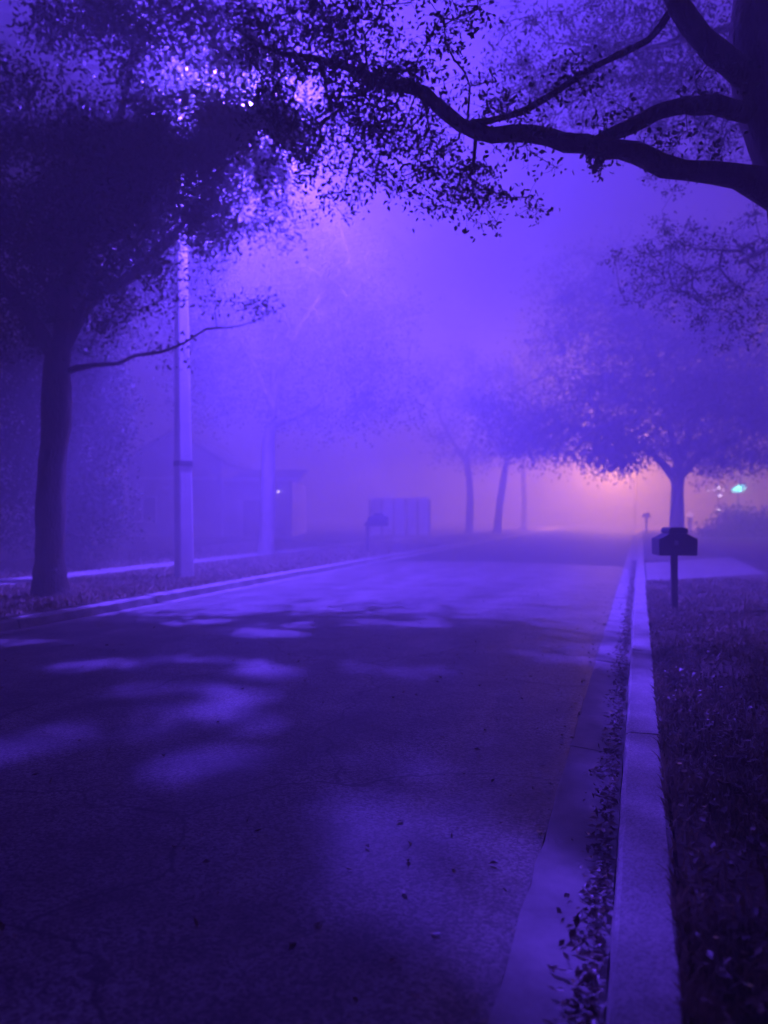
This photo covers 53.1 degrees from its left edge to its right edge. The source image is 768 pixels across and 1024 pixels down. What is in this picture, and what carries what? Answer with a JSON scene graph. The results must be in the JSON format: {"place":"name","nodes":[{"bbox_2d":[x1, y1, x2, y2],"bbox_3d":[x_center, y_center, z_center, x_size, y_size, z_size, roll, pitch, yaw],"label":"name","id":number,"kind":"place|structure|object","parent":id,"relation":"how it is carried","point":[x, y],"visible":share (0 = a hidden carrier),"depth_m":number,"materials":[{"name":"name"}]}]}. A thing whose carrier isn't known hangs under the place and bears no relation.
{"place":"outdoors","nodes":[
{"label":"outdoors","id":0,"kind":"place"},
{"bbox_2d":[0,530,485,585],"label":"pavement","id":1,"kind":"structure","parent":0,"point":[27,579],"depth_m":21.09,"materials":[{"name":"concrete"}]},
{"bbox_2d":[0,561,623,1023],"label":"road","id":2,"kind":"structure","parent":0,"point":[98,825],"depth_m":4.08,"materials":[{"name":"grey asphalt"}]},
{"bbox_2d":[0,573,618,1021],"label":"fallen leaves","id":3,"kind":"object","parent":2,"relation":"on","point":[2,927],"visible":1,"depth_m":4.21,"materials":[{"name":"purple plant"}]},
{"bbox_2d":[0,519,767,1023],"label":"ground","id":4,"kind":"structure","parent":0,"point":[750,551],"depth_m":14.47,"materials":[{"name":"asphalt"},{"name":"green plant"},{"name":"grass"}]},
{"bbox_2d":[0,255,158,569],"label":"evergreen tree","id":5,"kind":"object","parent":4,"relation":"on","point":[81,507],"visible":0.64,"depth_m":18.49,"materials":[{"name":"green plant"}]},
{"bbox_2d":[0,0,346,596],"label":"oak tree","id":6,"kind":"object","parent":4,"relation":"on","point":[135,156],"visible":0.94,"depth_m":12.90,"materials":[{"name":"green plant"}]},
{"bbox_2d":[173,99,243,578],"bbox_3d":[-3.539,-3.712,16.751,2.025,10.825,0.423,0,0,-22],"label":"street lamp","id":7,"kind":"object","parent":4,"relation":"on","point":[183,536],"visible":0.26,"depth_m":16.33,"materials":[{"name":"metal"}]},
{"bbox_2d":[118,429,307,536],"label":"house","id":8,"kind":"structure","parent":4,"relation":"on","point":[226,489],"depth_m":43.00,"materials":[{"name":"paint"}]},
{"bbox_2d":[127,496,157,522],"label":"window","id":9,"kind":"structure","parent":8,"relation":"in","point":[148,506],"depth_m":42.99,"materials":[{"name":"purple glass"}]},
{"bbox_2d":[243,500,259,535],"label":"door","id":10,"kind":"structure","parent":8,"relation":"in","point":[251,508],"depth_m":43.85,"materials":[{"name":"purple wood"}]},
{"bbox_2d":[0,541,439,616],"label":"grass","id":11,"kind":"structure","parent":4,"relation":"on","point":[257,566],"depth_m":19.29,"materials":[{"name":"green plant"}]},
{"bbox_2d":[0,526,562,631],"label":"kerb","id":12,"kind":"structure","parent":4,"relation":"on","point":[33,620],"depth_m":13.95,"materials":[{"name":"concrete"}]},
{"bbox_2d":[0,527,562,635],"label":"gutter","id":13,"kind":"object","parent":4,"relation":"on","point":[98,615],"visible":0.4,"depth_m":14.04,"materials":[{"name":"concrete"}]},
{"bbox_2d":[130,176,441,553],"bbox_3d":[-3.030,-4.460,25.235,10.729,12.318,7.376,0,0,25],"label":"street tree","id":14,"kind":"object","parent":4,"relation":"on","point":[266,542],"visible":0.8,"depth_m":24.72,"materials":[{"name":"green plant"}]},
{"bbox_2d":[364,513,387,550],"bbox_3d":[-0.275,0.755,26.992,0.840,1.490,0.336,0,0,0],"label":"mailbox","id":15,"kind":"object","parent":4,"relation":"on","point":[378,519],"visible":0.97,"depth_m":26.84,"materials":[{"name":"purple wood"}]},
{"bbox_2d":[369,498,430,535],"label":"fence","id":16,"kind":"object","parent":4,"relation":"on","point":[411,516],"visible":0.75,"depth_m":44.98,"materials":[{"name":"white paint"}]},
{"bbox_2d":[384,339,537,532],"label":"distant tree","id":17,"kind":"object","parent":4,"relation":"on","point":[466,461],"visible":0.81,"depth_m":51.79,"materials":[{"name":"green plant"}]},
{"bbox_2d":[211,0,767,355],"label":"oak tree","id":18,"kind":"object","parent":4,"relation":"on","point":[736,59],"visible":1,"depth_m":8.03,"materials":[{"name":"green plant"}]},
{"bbox_2d":[441,337,578,532],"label":"distant tree","id":19,"kind":"object","parent":4,"relation":"on","point":[499,506],"visible":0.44,"depth_m":51.83,"materials":[{"name":"green wood"}]},
{"bbox_2d":[478,361,606,528],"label":"distant tree","id":20,"kind":"object","parent":4,"relation":"on","point":[524,500],"visible":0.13,"depth_m":65.50,"materials":[{"name":"purple wood"}]},
{"bbox_2d":[488,532,638,1023],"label":"gutter","id":21,"kind":"object","parent":4,"relation":"on","point":[526,994],"visible":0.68,"depth_m":3.22,"materials":[{"name":"concrete"}]},
{"bbox_2d":[542,560,635,1023],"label":"fallen leaves","id":22,"kind":"object","parent":21,"relation":"on","point":[580,1006],"visible":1,"depth_m":3.20,"materials":[{"name":"brown plant"}]},
{"bbox_2d":[438,205,767,527],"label":"street tree","id":23,"kind":"object","parent":4,"relation":"on","point":[619,444],"visible":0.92,"depth_m":33.32,"materials":[{"name":"green plant"}]},
{"bbox_2d":[634,453,635,529],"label":"street lamp","id":24,"kind":"object","parent":4,"relation":"on","point":[635,500],"visible":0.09,"depth_m":70.50,"materials":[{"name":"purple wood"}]},
{"bbox_2d":[606,530,682,1023],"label":"kerb","id":25,"kind":"structure","parent":4,"relation":"on","point":[642,988],"depth_m":2.96,"materials":[{"name":"concrete"}]},
{"bbox_2d":[642,512,650,532],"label":"mailbox","id":26,"kind":"object","parent":4,"relation":"on","point":[646,514],"visible":0.88,"depth_m":53.95,"materials":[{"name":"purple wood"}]},
{"bbox_2d":[652,527,697,608],"bbox_3d":[4.199,0.857,11.110,0.530,1.287,0.485,0,0,6],"label":"mailbox","id":27,"kind":"object","parent":4,"relation":"on","point":[673,543],"visible":0.94,"depth_m":10.91,"materials":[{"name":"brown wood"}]},
{"bbox_2d":[686,514,690,533],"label":"mailbox","id":28,"kind":"object","parent":4,"relation":"on","point":[688,515],"visible":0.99,"depth_m":43.97,"materials":[{"name":"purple metal"}]},
{"bbox_2d":[644,559,767,1023],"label":"grass","id":29,"kind":"structure","parent":4,"relation":"on","point":[691,976],"depth_m":4.09,"materials":[{"name":"green plant"}]},
{"bbox_2d":[651,605,767,1023],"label":"fallen leaves","id":30,"kind":"object","parent":4,"relation":"on","point":[706,882],"visible":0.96,"depth_m":3.90,"materials":[{"name":"plant"}]},
{"bbox_2d":[707,484,723,538],"bbox_3d":[17.347,0.015,39.958,1.122,2.970,0.136,0,0,0],"label":"light post","id":31,"kind":"object","parent":4,"relation":"on","point":[718,487],"visible":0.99,"depth_m":39.98,"materials":[{"name":"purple metal"}]},
{"bbox_2d":[694,501,767,536],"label":"hedge","id":32,"kind":"object","parent":4,"relation":"on","point":[727,528],"visible":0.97,"depth_m":42.95,"materials":[{"name":"green plant"}]},
{"bbox_2d":[732,485,745,538],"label":"street lamp","id":33,"kind":"object","parent":4,"relation":"on","point":[735,490],"visible":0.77,"depth_m":40.05,"materials":[{"name":"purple metal"}]},
{"bbox_2d":[0,0,767,522],"label":"sky","id":34,"kind":"structure","parent":0,"point":[473,283],"materials":[{"name":"purple"}]},
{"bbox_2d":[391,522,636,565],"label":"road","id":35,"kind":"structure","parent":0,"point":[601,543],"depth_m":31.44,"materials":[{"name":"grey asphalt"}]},
{"bbox_2d":[645,557,765,581],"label":"driveway","id":36,"kind":"structure","parent":0,"point":[711,567],"depth_m":18.69,"materials":[{"name":"concrete"}]}
]}

